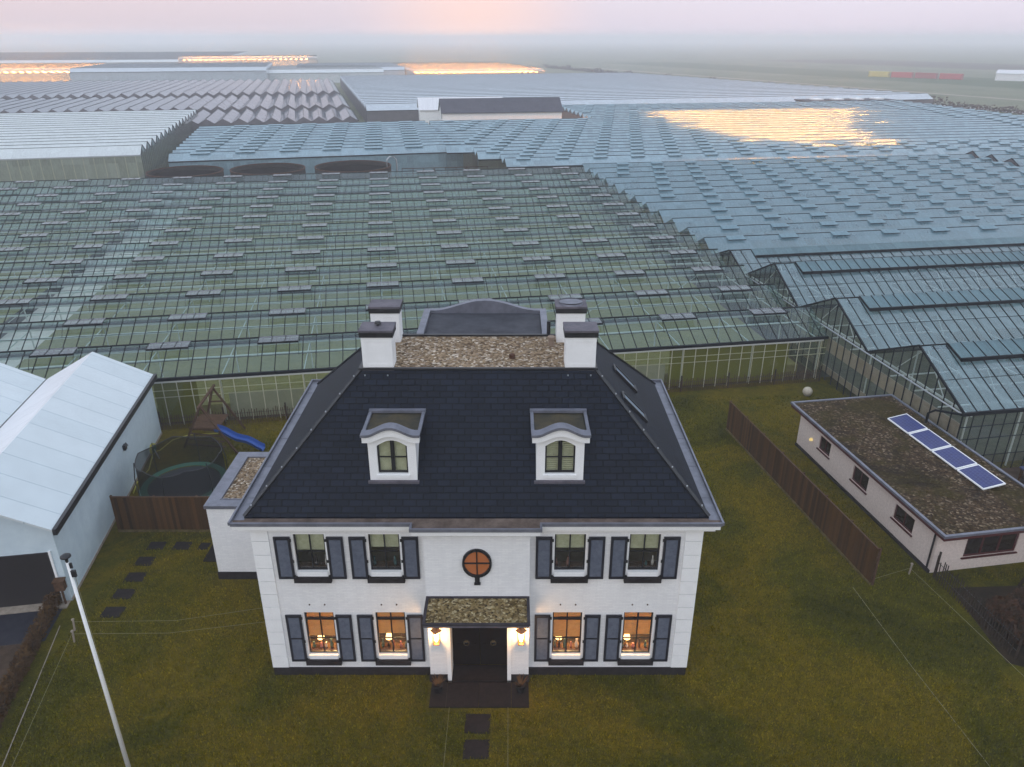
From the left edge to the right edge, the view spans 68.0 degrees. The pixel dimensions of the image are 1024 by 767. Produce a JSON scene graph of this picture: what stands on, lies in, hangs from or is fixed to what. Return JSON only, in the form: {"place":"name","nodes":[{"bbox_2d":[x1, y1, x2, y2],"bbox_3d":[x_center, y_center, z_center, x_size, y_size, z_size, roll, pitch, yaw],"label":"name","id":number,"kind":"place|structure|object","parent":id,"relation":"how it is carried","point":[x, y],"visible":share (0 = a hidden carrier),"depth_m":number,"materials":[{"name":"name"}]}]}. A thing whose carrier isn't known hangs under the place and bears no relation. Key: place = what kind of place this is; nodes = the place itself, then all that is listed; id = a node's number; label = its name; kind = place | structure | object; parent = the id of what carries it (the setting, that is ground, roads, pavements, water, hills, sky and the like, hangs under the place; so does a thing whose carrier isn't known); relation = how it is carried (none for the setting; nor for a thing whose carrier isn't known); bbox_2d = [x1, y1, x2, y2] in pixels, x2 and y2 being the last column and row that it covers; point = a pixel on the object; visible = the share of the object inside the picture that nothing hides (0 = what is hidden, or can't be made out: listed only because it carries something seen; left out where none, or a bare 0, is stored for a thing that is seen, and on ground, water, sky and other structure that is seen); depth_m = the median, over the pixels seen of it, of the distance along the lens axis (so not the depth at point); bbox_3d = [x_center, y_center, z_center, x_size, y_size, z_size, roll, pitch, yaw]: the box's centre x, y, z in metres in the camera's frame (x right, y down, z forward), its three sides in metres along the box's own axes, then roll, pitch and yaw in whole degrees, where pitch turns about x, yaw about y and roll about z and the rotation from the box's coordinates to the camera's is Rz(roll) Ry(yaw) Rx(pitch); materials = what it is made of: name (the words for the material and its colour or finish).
{"place":"outdoors","nodes":[
{"label":"outdoors","id":0,"kind":"place"},
{"bbox_2d":[0,644,22,686],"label":"bare soil","id":1,"kind":"structure","parent":0,"point":[7,653],"depth_m":26.95,"materials":[{"name":"brown soil"}]},
{"bbox_2d":[0,609,61,645],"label":"driveway","id":2,"kind":"structure","parent":0,"point":[14,628],"depth_m":28.31,"materials":[{"name":"grey asphalt"}]},
{"bbox_2d":[0,600,70,614],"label":"driveway threshold","id":3,"kind":"object","parent":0,"point":[21,609],"visible":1,"depth_m":29.15,"materials":[{"name":"concrete"}]},
{"bbox_2d":[51,577,66,603],"bbox_3d":[-17.283,8.029,29.164,0.400,1.200,0.320,-4,25,-9],"label":"letter box","id":4,"kind":"object","parent":3,"relation":"on","point":[59,583],"visible":1,"depth_m":28.94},
{"bbox_2d":[0,352,161,607],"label":"warehouse","id":5,"kind":"structure","parent":0,"point":[76,437],"depth_m":32.37,"materials":[{"name":"white metal"}]},
{"bbox_2d":[0,552,61,607],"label":"door","id":6,"kind":"structure","parent":5,"relation":"in","point":[24,578],"depth_m":28.89,"materials":[{"name":"black"}]},
{"bbox_2d":[0,177,817,423],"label":"nursery soil","id":7,"kind":"structure","parent":0,"point":[800,367],"depth_m":98.72,"materials":[{"name":"brown soil"}]},
{"bbox_2d":[145,165,225,200],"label":"water tank","id":8,"kind":"object","parent":7,"relation":"on","point":[188,171],"visible":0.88,"depth_m":103.58,"materials":[{"name":"grey metal"}]},
{"bbox_2d":[230,163,307,197],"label":"water tank","id":9,"kind":"object","parent":7,"relation":"on","point":[259,171],"visible":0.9,"depth_m":105.44,"materials":[{"name":"grey metal"}]},
{"bbox_2d":[314,160,391,194],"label":"water tank","id":10,"kind":"object","parent":7,"relation":"on","point":[342,167],"visible":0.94,"depth_m":107.09,"materials":[{"name":"grey metal"}]},
{"bbox_2d":[386,156,397,179],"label":"filling pipe","id":11,"kind":"object","parent":10,"relation":"attached to","point":[396,164],"visible":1,"depth_m":108.99,"materials":[{"name":"silver metal"}]},
{"bbox_2d":[0,166,828,425],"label":"glasshouse","id":12,"kind":"structure","parent":7,"relation":"on","point":[246,302],"depth_m":60.77,"materials":[{"name":"clear glass"}]},
{"bbox_2d":[402,166,487,182],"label":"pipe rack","id":13,"kind":"object","parent":7,"relation":"on","point":[445,172],"visible":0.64,"depth_m":113.40,"materials":[{"name":"grey metal"}]},
{"bbox_2d":[417,96,502,123],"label":"barn","id":14,"kind":"structure","parent":0,"point":[427,107],"depth_m":180.55,"materials":[{"name":"white paint"}]},
{"bbox_2d":[438,97,563,119],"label":"barn","id":15,"kind":"structure","parent":0,"point":[498,108],"depth_m":173.35,"materials":[{"name":"white paint"}]},
{"bbox_2d":[0,376,1023,766],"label":"lawn","id":16,"kind":"structure","parent":0,"point":[112,554],"depth_m":26.15,"materials":[{"name":"green plant"}]},
{"bbox_2d":[0,590,61,727],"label":"hedge","id":17,"kind":"object","parent":16,"relation":"on","point":[23,660],"visible":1,"depth_m":26.50,"materials":[{"name":"brown plant"}]},
{"bbox_2d":[2,626,59,766],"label":"edging strip","id":18,"kind":"object","parent":16,"relation":"on","point":[29,698],"visible":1,"depth_m":25.10,"materials":[{"name":"concrete"}]},
{"bbox_2d":[70,630,74,642],"bbox_3d":[-15.877,9.156,27.490,0.095,0.543,0.085,0,24,0],"label":"stake","id":19,"kind":"object","parent":16,"relation":"on","point":[72,632],"visible":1,"depth_m":27.44,"materials":[{"name":"wood"}]},
{"bbox_2d":[12,634,71,765],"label":"boundary string","id":20,"kind":"object","parent":19,"relation":"attached to","point":[40,703],"visible":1,"depth_m":24.57,"materials":[{"name":"white fabric"}]},
{"bbox_2d":[97,622,260,633],"bbox_3d":[-12.092,8.955,27.674,7.633,0.161,0.173,-2,25,-5],"label":"boundary string","id":21,"kind":"object","parent":19,"relation":"attached to","point":[172,632],"visible":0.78,"depth_m":27.52,"materials":[{"name":"white"}]},
{"bbox_2d":[71,618,75,630],"bbox_3d":[-16.177,8.907,28.036,0.095,0.543,0.085,0,24,0],"label":"stake","id":22,"kind":"object","parent":16,"relation":"on","point":[73,622],"visible":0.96,"depth_m":28.01,"materials":[{"name":"wood"}]},
{"bbox_2d":[87,608,259,621],"bbox_3d":[-12.238,8.654,28.275,7.952,0.211,0.231,-3,25,-6],"label":"boundary string","id":23,"kind":"object","parent":22,"relation":"attached to","point":[168,620],"visible":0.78,"depth_m":28.18,"materials":[{"name":"white fabric"}]},
{"bbox_2d":[60,553,130,766],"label":"flagpole","id":24,"kind":"object","parent":16,"relation":"on","point":[66,557],"visible":1,"depth_m":20.72,"materials":[{"name":"white metal"}]},
{"bbox_2d":[100,607,125,617],"bbox_3d":[-15.260,8.737,29.015,0.780,0.035,0.600,0,25,0],"label":"stepping stone","id":25,"kind":"object","parent":16,"relation":"on","point":[110,612],"visible":1,"depth_m":28.97,"materials":[{"name":"grey stone"}]},
{"bbox_2d":[112,589,135,598],"bbox_3d":[-15.320,8.305,29.962,0.780,0.035,0.600,0,25,1],"label":"stepping stone","id":26,"kind":"object","parent":16,"relation":"on","point":[123,593],"visible":1,"depth_m":29.96,"materials":[{"name":"grey stone"}]},
{"bbox_2d":[123,572,146,581],"bbox_3d":[-15.330,7.878,30.899,0.760,0.035,0.600,-1,25,-2],"label":"stepping stone","id":27,"kind":"object","parent":16,"relation":"on","point":[135,576],"visible":1,"depth_m":30.90,"materials":[{"name":"grey stone"}]},
{"bbox_2d":[133,557,154,565],"bbox_3d":[-15.400,7.451,31.836,0.720,0.035,0.600,0,25,1],"label":"stepping stone","id":28,"kind":"object","parent":16,"relation":"on","point":[141,561],"visible":1,"depth_m":31.79,"materials":[{"name":"grey stone"}]},
{"bbox_2d":[146,542,166,549],"bbox_3d":[-15.360,7.007,32.810,0.700,0.035,0.560,-1,25,-2],"label":"stepping stone","id":29,"kind":"object","parent":16,"relation":"on","point":[155,545],"visible":1,"depth_m":32.79,"materials":[{"name":"grey stone"}]},
{"bbox_2d":[109,495,210,531],"bbox_3d":[-14.700,5.734,33.428,5.680,1.840,0.180,0,24,0],"label":"board fence","id":30,"kind":"object","parent":16,"relation":"on","point":[153,513],"visible":0.66,"depth_m":33.36,"materials":[{"name":"brown wood"}]},
{"bbox_2d":[133,433,227,495],"bbox_3d":[-15.500,4.331,35.767,3.950,2.453,4.067,0,24,0],"label":"trampoline","id":31,"kind":"object","parent":16,"relation":"on","point":[151,464],"visible":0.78,"depth_m":35.97,"materials":[{"name":"black fabric"}]},
{"bbox_2d":[172,542,191,549],"bbox_3d":[-14.250,7.007,32.810,0.720,0.035,0.560,0,24,0],"label":"stepping stone","id":32,"kind":"object","parent":16,"relation":"on","point":[182,545],"visible":1,"depth_m":32.79,"materials":[{"name":"grey stone"}]},
{"bbox_2d":[197,543,210,549],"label":"stepping stone","id":33,"kind":"object","parent":16,"relation":"on","point":[202,546],"visible":1,"depth_m":32.73,"materials":[{"name":"grey stone"}]},
{"bbox_2d":[203,545,215,561],"bbox_3d":[-12.425,7.114,32.557,1.050,0.050,1.650,0,24,0],"label":"door slab","id":34,"kind":"structure","parent":16,"relation":"on","point":[210,556],"depth_m":32.07,"materials":[{"name":"grey stone"}]},
{"bbox_2d":[158,402,292,429],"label":"picket fence","id":35,"kind":"object","parent":16,"relation":"on","point":[271,416],"visible":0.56,"depth_m":42.99,"materials":[{"name":"black metal"}]},
{"bbox_2d":[188,384,264,453],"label":"climbing frame","id":36,"kind":"object","parent":16,"relation":"on","point":[206,421],"visible":0.95,"depth_m":40.33,"materials":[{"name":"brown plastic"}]},
{"bbox_2d":[203,452,268,578],"bbox_3d":[-10.040,5.462,31.952,3.760,3.560,4.220,0,24,0],"label":"annex","id":37,"kind":"object","parent":16,"relation":"on","point":[233,551],"visible":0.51,"depth_m":30.36,"materials":[{"name":"white paint"}]},
{"bbox_2d":[227,298,724,682],"bbox_3d":[-1.100,2.981,27.810,15.200,11.510,12.020,0,24,0],"label":"villa","id":38,"kind":"object","parent":16,"relation":"on","point":[498,473],"visible":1,"depth_m":24.58,"materials":[{"name":"black tile"}]},
{"bbox_2d":[291,533,331,582],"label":"window","id":39,"kind":"structure","parent":38,"relation":"in","point":[309,549],"depth_m":24.37,"materials":[{"name":"white paint"}]},
{"bbox_2d":[302,612,342,665],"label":"window","id":40,"kind":"structure","parent":38,"relation":"in","point":[320,624],"depth_m":25.76,"materials":[{"name":"glass"}]},
{"bbox_2d":[366,533,405,582],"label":"window","id":41,"kind":"structure","parent":38,"relation":"in","point":[384,549],"depth_m":24.38,"materials":[{"name":"white paint"}]},
{"bbox_2d":[373,612,410,665],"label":"window","id":42,"kind":"structure","parent":38,"relation":"in","point":[389,654],"depth_m":25.75,"materials":[{"name":"glass"}]},
{"bbox_2d":[430,628,441,644],"bbox_3d":[-2.480,8.225,24.826,0.363,0.700,0.355,12,27,25],"label":"wall lantern","id":43,"kind":"object","parent":38,"relation":"attached to","point":[435,631],"depth_m":24.74,"materials":[{"name":"glass"}]},
{"bbox_2d":[462,549,491,584],"bbox_3d":[-1.100,5.764,23.856,0.930,1.365,0.095,0,24,0],"label":"round window","id":44,"kind":"structure","parent":38,"relation":"in","point":[476,563],"depth_m":23.80,"materials":[{"name":"black glass"}]},
{"bbox_2d":[452,628,506,663],"bbox_3d":[-1.100,8.652,25.891,1.860,2.460,0.137,0,24,0],"label":"door","id":45,"kind":"structure","parent":38,"relation":"in","point":[470,645],"depth_m":26.06,"materials":[{"name":"black wood"}]},
{"bbox_2d":[515,628,526,644],"bbox_3d":[0.300,8.225,24.826,0.363,0.700,0.355,-12,27,-25],"label":"wall lantern","id":46,"kind":"object","parent":38,"relation":"attached to","point":[521,631],"depth_m":24.74,"materials":[{"name":"yellow glass"}]},
{"bbox_2d":[548,612,583,665],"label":"window","id":47,"kind":"structure","parent":38,"relation":"in","point":[566,624],"depth_m":25.78,"materials":[{"name":"glass"}]},
{"bbox_2d":[550,533,587,582],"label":"window","id":48,"kind":"structure","parent":38,"relation":"in","point":[569,549],"depth_m":24.38,"materials":[{"name":"white paint"}]},
{"bbox_2d":[617,612,654,665],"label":"window","id":49,"kind":"structure","parent":38,"relation":"in","point":[631,654],"depth_m":25.76,"materials":[{"name":"glass"}]},
{"bbox_2d":[623,533,662,582],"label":"window","id":50,"kind":"structure","parent":38,"relation":"in","point":[644,549],"depth_m":24.38,"materials":[{"name":"white paint"}]},
{"bbox_2d":[463,739,489,758],"bbox_3d":[-1.100,11.283,23.428,0.800,0.035,0.700,0,24,0],"label":"stepping stone","id":51,"kind":"object","parent":16,"relation":"on","point":[475,748],"visible":1,"depth_m":23.41,"materials":[{"name":"grey stone"}]},
{"bbox_2d":[464,714,490,733],"bbox_3d":[-1.100,10.885,24.302,0.800,0.035,0.760,1,25,1],"label":"stepping stone","id":52,"kind":"object","parent":16,"relation":"on","point":[478,723],"visible":1,"depth_m":24.28,"materials":[{"name":"grey stone"}]},
{"bbox_2d":[429,682,528,707],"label":"porch slab","id":53,"kind":"structure","parent":16,"relation":"on","point":[484,694],"depth_m":25.24,"materials":[{"name":"grey concrete"}]},
{"bbox_2d":[431,673,444,692],"bbox_3d":[-2.491,10.050,25.403,0.450,0.521,0.513,10,26,21],"label":"potted plant","id":54,"kind":"object","parent":53,"relation":"on","point":[437,684],"visible":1,"depth_m":25.38,"materials":[{"name":"brown plant"}]},
{"bbox_2d":[515,674,528,692],"bbox_3d":[0.267,10.049,25.393,0.423,0.530,0.529,22,32,39],"label":"potted plant","id":55,"kind":"object","parent":53,"relation":"on","point":[520,684],"visible":1,"depth_m":25.38,"materials":[{"name":"brown plant"}]},
{"bbox_2d":[664,366,821,392],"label":"picket fence","id":56,"kind":"object","parent":16,"relation":"on","point":[738,378],"visible":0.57,"depth_m":47.56,"materials":[{"name":"black metal"}]},
{"bbox_2d":[725,400,881,584],"bbox_3d":[13.225,4.518,36.156,0.180,1.790,13.581,-4,25,-9],"label":"board fence","id":57,"kind":"object","parent":16,"relation":"on","point":[853,544],"visible":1,"depth_m":34.52,"materials":[{"name":"brown wood"}]},
{"bbox_2d":[878,568,1015,668],"bbox_3d":[16.697,9.291,27.177,1.807,0.162,8.115,-8,26,-18],"label":"boundary string","id":58,"kind":"object","parent":57,"relation":"attached to","point":[955,611],"visible":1,"depth_m":28.75,"materials":[{"name":"white"}]},
{"bbox_2d":[803,387,812,395],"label":"stone ball","id":59,"kind":"object","parent":16,"relation":"on","point":[807,391],"visible":1,"depth_m":46.28,"materials":[{"name":"white stone"}]},
{"bbox_2d":[790,394,1023,572],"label":"bungalow","id":60,"kind":"object","parent":16,"relation":"on","point":[922,506],"visible":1,"depth_m":33.60,"materials":[{"name":"white paint"}]},
{"bbox_2d":[816,436,830,459],"bbox_3d":[15.760,3.180,38.235,0.150,0.820,1.160,-4,25,-9],"label":"window","id":61,"kind":"structure","parent":60,"relation":"in","point":[825,446],"depth_m":38.28,"materials":[{"name":"black glass"}]},
{"bbox_2d":[849,466,868,494],"bbox_3d":[16.266,4.467,35.460,0.150,0.860,1.360,-4,25,-9],"label":"window","id":62,"kind":"structure","parent":60,"relation":"in","point":[859,477],"depth_m":35.52,"materials":[{"name":"glass"}]},
{"bbox_2d":[890,504,914,536],"bbox_3d":[16.797,5.824,32.555,0.150,0.800,1.460,-4,25,-9],"label":"window","id":63,"kind":"structure","parent":60,"relation":"in","point":[900,515],"depth_m":32.62,"materials":[{"name":"glass"}]},
{"bbox_2d":[887,413,927,433],"bbox_3d":[19.649,2.015,37.754,1.030,0.290,1.630,-4,25,-9],"label":"solar panel","id":64,"kind":"object","parent":60,"relation":"on","point":[907,423],"visible":0.96,"depth_m":37.69,"materials":[{"name":"blue glass"}]},
{"bbox_2d":[909,429,950,450],"bbox_3d":[19.927,2.711,36.228,1.030,0.290,1.630,-4,25,-9],"label":"solar panel","id":65,"kind":"object","parent":60,"relation":"on","point":[929,439],"visible":0.97,"depth_m":36.16,"materials":[{"name":"blue glass"}]},
{"bbox_2d":[932,446,976,469],"bbox_3d":[20.205,3.406,34.702,1.030,0.290,1.630,-4,25,-9],"label":"solar panel","id":66,"kind":"object","parent":60,"relation":"on","point":[954,457],"visible":0.96,"depth_m":34.63,"materials":[{"name":"blue glass"}]},
{"bbox_2d":[957,464,1005,489],"bbox_3d":[20.482,4.102,33.176,1.030,0.290,1.630,-4,25,-9],"label":"solar panel","id":67,"kind":"object","parent":60,"relation":"on","point":[980,476],"visible":1,"depth_m":33.10,"materials":[{"name":"blue glass"}]},
{"bbox_2d":[960,534,1018,559],"bbox_3d":[19.639,6.498,31.052,2.560,1.300,0.160,-4,25,-9],"label":"window","id":68,"kind":"structure","parent":60,"relation":"in","point":[1003,543],"depth_m":31.18,"materials":[{"name":"black glass"}]},
{"bbox_2d":[854,589,989,766],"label":"boundary string","id":69,"kind":"object","parent":16,"relation":"on","point":[920,677],"visible":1,"depth_m":25.84,"materials":[{"name":"white fabric"}]},
{"bbox_2d":[932,552,1023,658],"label":"picket fence","id":70,"kind":"object","parent":16,"relation":"on","point":[976,600],"visible":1,"depth_m":28.54,"materials":[{"name":"brown wood"}]},
{"bbox_2d":[952,586,1023,666],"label":"shrub bed","id":71,"kind":"object","parent":16,"relation":"on","point":[980,592],"visible":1,"depth_m":28.76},
{"bbox_2d":[985,587,1023,645],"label":"shrub","id":72,"kind":"object","parent":71,"relation":"on","point":[1009,610],"visible":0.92,"depth_m":28.12,"materials":[{"name":"brown plant"}]},
{"bbox_2d":[0,41,1023,707],"bbox_3d":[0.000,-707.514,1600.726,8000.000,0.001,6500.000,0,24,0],"label":"field ground","id":73,"kind":"structure","parent":0,"point":[540,55],"depth_m":880.33,"materials":[{"name":"green plant"}]},
{"bbox_2d":[0,63,102,81],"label":"glasshouse","id":74,"kind":"structure","parent":73,"relation":"on","point":[40,66],"depth_m":352.35,"materials":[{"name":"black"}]},
{"bbox_2d":[0,109,197,194],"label":"glasshouse","id":75,"kind":"structure","parent":73,"relation":"on","point":[107,146],"depth_m":115.86,"materials":[{"name":"white glass"}]},
{"bbox_2d":[0,51,248,74],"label":"glasshouse","id":76,"kind":"structure","parent":73,"relation":"on","point":[65,58],"depth_m":499.65,"materials":[{"name":"clear glass"}]},
{"bbox_2d":[0,78,340,99],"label":"glasshouse","id":77,"kind":"structure","parent":73,"relation":"on","point":[202,88],"depth_m":234.36,"materials":[{"name":"clear glass"}]},
{"bbox_2d":[69,62,272,81],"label":"glasshouse","id":78,"kind":"structure","parent":73,"relation":"on","point":[252,71],"depth_m":332.64,"materials":[{"name":"black"}]},
{"bbox_2d":[0,93,349,112],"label":"glasshouse","id":79,"kind":"structure","parent":73,"relation":"on","point":[269,103],"depth_m":188.09,"materials":[{"name":"clear glass"}]},
{"bbox_2d":[178,55,317,64],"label":"glasshouse","id":80,"kind":"structure","parent":73,"relation":"on","point":[181,60],"depth_m":458.67,"materials":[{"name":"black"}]},
{"bbox_2d":[188,107,358,131],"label":"glasshouse","id":81,"kind":"structure","parent":73,"relation":"on","point":[246,116],"depth_m":162.19,"materials":[{"name":"clear glass"}]},
{"bbox_2d":[168,121,463,181],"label":"glasshouse","id":82,"kind":"structure","parent":73,"relation":"on","point":[405,144],"depth_m":121.71,"materials":[{"name":"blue glass"}]},
{"bbox_2d":[269,65,383,82],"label":"glasshouse","id":83,"kind":"structure","parent":73,"relation":"on","point":[304,72],"depth_m":368.84,"materials":[{"name":"clear glass"}]},
{"bbox_2d":[297,62,404,74],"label":"glasshouse","id":84,"kind":"structure","parent":73,"relation":"on","point":[389,68],"depth_m":415.37,"materials":[{"name":"black glass"}]},
{"bbox_2d":[394,62,544,74],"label":"glasshouse","id":85,"kind":"structure","parent":73,"relation":"on","point":[408,68],"depth_m":404.94,"materials":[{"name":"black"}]},
{"bbox_2d":[340,72,933,121],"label":"glasshouse","id":86,"kind":"structure","parent":73,"relation":"on","point":[379,98],"depth_m":241.83,"materials":[{"name":"grey"}]},
{"bbox_2d":[429,100,1023,186],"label":"glasshouse","id":87,"kind":"structure","parent":73,"relation":"on","point":[617,133],"depth_m":136.08,"materials":[{"name":"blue glass"}]},
{"bbox_2d":[542,64,1023,113],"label":"hedgerow","id":88,"kind":"object","parent":73,"relation":"on","point":[939,101],"visible":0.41,"depth_m":240.70,"materials":[{"name":"green plant"}]},
{"bbox_2d":[578,154,1023,286],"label":"glasshouse","id":89,"kind":"structure","parent":73,"relation":"on","point":[722,205],"depth_m":82.45,"materials":[{"name":"clear glass"}]},
{"bbox_2d":[711,237,1023,309],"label":"glasshouse","id":90,"kind":"structure","parent":73,"relation":"on","point":[924,248],"depth_m":62.74,"materials":[{"name":"clear glass"}]},
{"bbox_2d":[743,251,1023,468],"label":"glasshouse","id":91,"kind":"structure","parent":73,"relation":"on","point":[951,362],"depth_m":47.07,"materials":[{"name":"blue glass"}]},
{"bbox_2d":[966,150,1023,165],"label":"glasshouse","id":92,"kind":"structure","parent":73,"relation":"on","point":[1015,157],"depth_m":109.58,"materials":[{"name":"clear glass"}]},
{"bbox_2d":[995,70,1023,80],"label":"shed","id":93,"kind":"structure","parent":73,"relation":"on","point":[1009,75],"depth_m":384.35,"materials":[{"name":"white paint"}]},
{"bbox_2d":[0,0,1023,40],"label":"sky","id":94,"kind":"structure","parent":0,"point":[20,20],"materials":[{"name":"white"}]},
{"bbox_2d":[585,67,1023,100],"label":"farm track","id":95,"kind":"structure","parent":0,"point":[831,85],"depth_m":340.59,"materials":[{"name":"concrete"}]},
{"bbox_2d":[615,62,1023,88],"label":"green field","id":96,"kind":"structure","parent":0,"point":[985,82],"depth_m":463.93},
{"bbox_2d":[868,71,890,76],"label":"freight container","id":97,"kind":"object","parent":96,"relation":"on","point":[878,74],"visible":1,"depth_m":421.05,"materials":[{"name":"metal"}]},
{"bbox_2d":[891,72,913,77],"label":"freight container","id":98,"kind":"object","parent":96,"relation":"on","point":[903,74],"visible":1,"depth_m":412.39,"materials":[{"name":"metal"}]},
{"bbox_2d":[914,72,938,78],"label":"freight container","id":99,"kind":"object","parent":96,"relation":"on","point":[926,75],"visible":1,"depth_m":404.02,"materials":[{"name":"metal"}]},
{"bbox_2d":[939,73,963,79],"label":"freight container","id":100,"kind":"object","parent":96,"relation":"on","point":[951,76],"visible":0.99,"depth_m":396.00,"materials":[{"name":"metal"}]},
{"bbox_2d":[794,97,894,101],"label":"shed","id":101,"kind":"structure","parent":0,"point":[841,99],"depth_m":208.04,"materials":[{"name":"white paint"}]},
{"bbox_2d":[760,59,1023,69],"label":"ploughed field","id":102,"kind":"structure","parent":0,"point":[982,66],"depth_m":618.85,"materials":[{"name":"soil"}]},
{"bbox_2d":[1001,467,1023,479],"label":"yard soil","id":103,"kind":"structure","parent":0,"point":[1013,472],"depth_m":38.42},
{"bbox_2d":[1017,466,1023,483],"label":"garden table","id":104,"kind":"object","parent":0,"point":[1020,478],"visible":0.67,"depth_m":37.00,"materials":[{"name":"grey plant"}]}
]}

